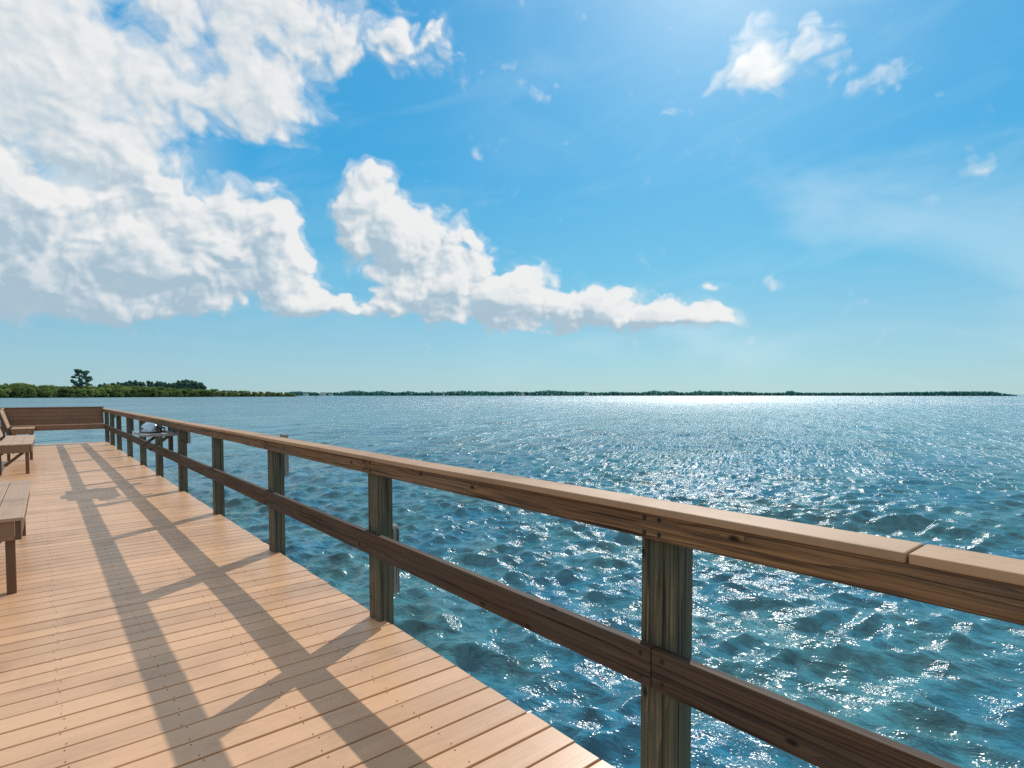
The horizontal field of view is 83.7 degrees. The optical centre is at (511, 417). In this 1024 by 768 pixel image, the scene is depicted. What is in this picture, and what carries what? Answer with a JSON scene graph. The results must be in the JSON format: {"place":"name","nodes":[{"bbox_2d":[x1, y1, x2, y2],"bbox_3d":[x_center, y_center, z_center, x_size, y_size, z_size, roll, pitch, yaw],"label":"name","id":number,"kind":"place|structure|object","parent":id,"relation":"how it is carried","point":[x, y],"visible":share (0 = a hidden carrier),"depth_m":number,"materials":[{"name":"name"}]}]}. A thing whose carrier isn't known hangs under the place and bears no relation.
{"place":"outdoors","nodes":[
{"label":"outdoors","id":0,"kind":"place"},
{"bbox_2d":[139,422,164,432],"bbox_3d":[-5.912,0.162,9.379,0.341,0.163,0.440,-2,3,-40],"label":"grill","id":1,"kind":"object","parent":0,"point":[148,427],"visible":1,"depth_m":9.22,"materials":[{"name":"metal"}]},
{"bbox_2d":[8,396,298,397],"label":"shore ground","id":2,"kind":"structure","parent":0,"point":[206,396],"depth_m":779.76,"materials":[{"name":"green plant"}]},
{"bbox_2d":[0,388,11,397],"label":"mangrove tree","id":3,"kind":"object","parent":2,"relation":"on","point":[3,393],"visible":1,"depth_m":503.47,"materials":[{"name":"green plant"}]},
{"bbox_2d":[0,384,14,388],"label":"mangrove tree","id":4,"kind":"object","parent":2,"relation":"on","point":[10,386],"visible":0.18,"depth_m":531.95,"materials":[{"name":"green plant"}]},
{"bbox_2d":[7,387,27,397],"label":"mangrove tree","id":5,"kind":"object","parent":2,"relation":"on","point":[15,392],"visible":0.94,"depth_m":511.89,"materials":[{"name":"green plant"}]},
{"bbox_2d":[12,383,29,390],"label":"mangrove tree","id":6,"kind":"object","parent":2,"relation":"on","point":[20,384],"visible":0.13,"depth_m":543.39,"materials":[{"name":"green plant"}]},
{"bbox_2d":[16,385,36,397],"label":"mangrove tree","id":7,"kind":"object","parent":2,"relation":"on","point":[28,390],"visible":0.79,"depth_m":520.88,"materials":[{"name":"green plant"}]},
{"bbox_2d":[32,389,42,397],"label":"mangrove tree","id":8,"kind":"object","parent":2,"relation":"on","point":[39,392],"visible":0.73,"depth_m":534.78,"materials":[{"name":"green plant"}]},
{"bbox_2d":[37,388,53,397],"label":"mangrove tree","id":9,"kind":"object","parent":2,"relation":"on","point":[46,392],"visible":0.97,"depth_m":538.91,"materials":[{"name":"green plant"}]},
{"bbox_2d":[38,385,57,389],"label":"mangrove tree","id":10,"kind":"object","parent":2,"relation":"on","point":[50,387],"visible":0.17,"depth_m":568.04,"materials":[{"name":"green plant"}]},
{"bbox_2d":[44,389,58,397],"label":"mangrove tree","id":11,"kind":"object","parent":2,"relation":"on","point":[55,393],"visible":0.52,"depth_m":548.79,"materials":[{"name":"green plant"}]},
{"bbox_2d":[58,388,70,397],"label":"mangrove tree","id":12,"kind":"object","parent":2,"relation":"on","point":[65,390],"visible":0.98,"depth_m":557.27,"materials":[{"name":"green plant"}]},
{"bbox_2d":[63,390,76,397],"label":"mangrove tree","id":13,"kind":"object","parent":2,"relation":"on","point":[73,393],"visible":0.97,"depth_m":560.89,"materials":[{"name":"green plant"}]},
{"bbox_2d":[67,389,83,397],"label":"mangrove tree","id":14,"kind":"object","parent":2,"relation":"on","point":[78,394],"visible":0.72,"depth_m":567.54,"materials":[{"name":"green plant"}]},
{"bbox_2d":[70,369,92,385],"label":"tall tree","id":15,"kind":"object","parent":2,"relation":"on","point":[88,379],"visible":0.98,"depth_m":602.85,"materials":[{"name":"green plant"}]},
{"bbox_2d":[75,388,87,397],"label":"mangrove tree","id":16,"kind":"object","parent":2,"relation":"on","point":[83,391],"visible":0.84,"depth_m":573.05,"materials":[{"name":"green plant"}]},
{"bbox_2d":[87,388,101,396],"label":"mangrove tree","id":17,"kind":"object","parent":2,"relation":"on","point":[94,392],"visible":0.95,"depth_m":584.49,"materials":[{"name":"green plant"}]},
{"bbox_2d":[99,387,112,396],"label":"mangrove tree","id":18,"kind":"object","parent":2,"relation":"on","point":[103,390],"visible":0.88,"depth_m":594.43,"materials":[{"name":"green plant"}]},
{"bbox_2d":[106,388,117,396],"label":"mangrove tree","id":19,"kind":"object","parent":2,"relation":"on","point":[112,392],"visible":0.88,"depth_m":601.12,"materials":[{"name":"green plant"}]},
{"bbox_2d":[111,388,124,396],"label":"mangrove tree","id":20,"kind":"object","parent":2,"relation":"on","point":[119,392],"visible":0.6,"depth_m":609.93,"materials":[{"name":"green plant"}]},
{"bbox_2d":[121,387,132,396],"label":"mangrove tree","id":21,"kind":"object","parent":2,"relation":"on","point":[128,391],"visible":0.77,"depth_m":625.30,"materials":[{"name":"green plant"}]},
{"bbox_2d":[129,389,140,396],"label":"mangrove tree","id":22,"kind":"object","parent":2,"relation":"on","point":[133,391],"visible":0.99,"depth_m":628.42,"materials":[{"name":"green plant"}]},
{"bbox_2d":[134,388,148,396],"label":"mangrove tree","id":23,"kind":"object","parent":2,"relation":"on","point":[142,391],"visible":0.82,"depth_m":637.64,"materials":[{"name":"green plant"}]},
{"bbox_2d":[148,387,158,396],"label":"mangrove tree","id":24,"kind":"object","parent":2,"relation":"on","point":[154,391],"visible":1,"depth_m":644.74,"materials":[{"name":"green plant"}]},
{"bbox_2d":[157,390,168,396],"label":"mangrove tree","id":25,"kind":"object","parent":2,"relation":"on","point":[163,393],"visible":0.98,"depth_m":655.11,"materials":[{"name":"green plant"}]},
{"bbox_2d":[167,391,174,396],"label":"mangrove tree","id":26,"kind":"object","parent":2,"relation":"on","point":[170,393],"visible":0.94,"depth_m":662.46,"materials":[{"name":"green plant"}]},
{"bbox_2d":[174,390,182,396],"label":"mangrove tree","id":27,"kind":"object","parent":2,"relation":"on","point":[178,393],"visible":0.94,"depth_m":670.04,"materials":[{"name":"green plant"}]},
{"bbox_2d":[180,389,188,395],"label":"mangrove tree","id":28,"kind":"object","parent":2,"relation":"on","point":[184,391],"visible":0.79,"depth_m":682.70,"materials":[{"name":"green plant"}]},
{"bbox_2d":[189,390,199,396],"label":"mangrove tree","id":29,"kind":"object","parent":2,"relation":"on","point":[194,393],"visible":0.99,"depth_m":688.46,"materials":[{"name":"green plant"}]},
{"bbox_2d":[201,389,211,396],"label":"mangrove tree","id":30,"kind":"object","parent":2,"relation":"on","point":[205,393],"visible":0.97,"depth_m":703.38,"materials":[{"name":"green plant"}]},
{"bbox_2d":[208,391,215,396],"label":"mangrove tree","id":31,"kind":"object","parent":2,"relation":"on","point":[211,393],"visible":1,"depth_m":705.34,"materials":[{"name":"green plant"}]},
{"bbox_2d":[0,395,1023,767],"bbox_3d":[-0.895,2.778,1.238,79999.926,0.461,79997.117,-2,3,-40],"label":"sea water","id":32,"kind":"structure","parent":0,"point":[942,683],"depth_m":12.61,"materials":[{"name":"blue liquid"}]},
{"bbox_2d":[0,441,613,767],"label":"pier deck","id":33,"kind":"structure","parent":32,"relation":"in","point":[149,618],"depth_m":3.11,"materials":[{"name":"brown wood"}]},
{"bbox_2d":[0,480,30,593],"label":"bench","id":34,"kind":"object","parent":33,"relation":"on","point":[14,498],"visible":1,"depth_m":4.19,"materials":[{"name":"brown wood"}]},
{"bbox_2d":[0,429,34,475],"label":"bench","id":35,"kind":"object","parent":33,"relation":"on","point":[19,444],"visible":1,"depth_m":10.63,"materials":[{"name":"brown wood"}]},
{"bbox_2d":[0,408,34,435],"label":"bench","id":36,"kind":"object","parent":33,"relation":"on","point":[15,430],"visible":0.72,"depth_m":15.77,"materials":[{"name":"brown wood"}]},
{"bbox_2d":[0,406,104,438],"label":"end bench","id":37,"kind":"object","parent":33,"relation":"on","point":[56,418],"visible":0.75,"depth_m":17.40,"materials":[{"name":"brown wood"}]},
{"bbox_2d":[102,408,1023,767],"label":"pier railing","id":38,"kind":"object","parent":33,"relation":"attached to","point":[666,672],"visible":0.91,"depth_m":1.96,"materials":[{"name":"brown wood"}]},
{"bbox_2d":[0,0,1023,394],"label":"sky","id":39,"kind":"structure","parent":0,"point":[770,196],"materials":[{"name":"blue"}]},
{"bbox_2d":[298,395,802,395],"bbox_3d":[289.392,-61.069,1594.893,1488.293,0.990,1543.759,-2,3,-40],"label":"shore ground","id":40,"kind":"structure","parent":0,"point":[540,395],"depth_m":1724.21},
{"bbox_2d":[285,390,1016,395],"bbox_3d":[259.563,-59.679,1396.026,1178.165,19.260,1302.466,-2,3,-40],"label":"treeline","id":41,"kind":"object","parent":40,"relation":"on","point":[647,393],"visible":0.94,"depth_m":1501.77,"materials":[{"name":"green plant"}]}
]}

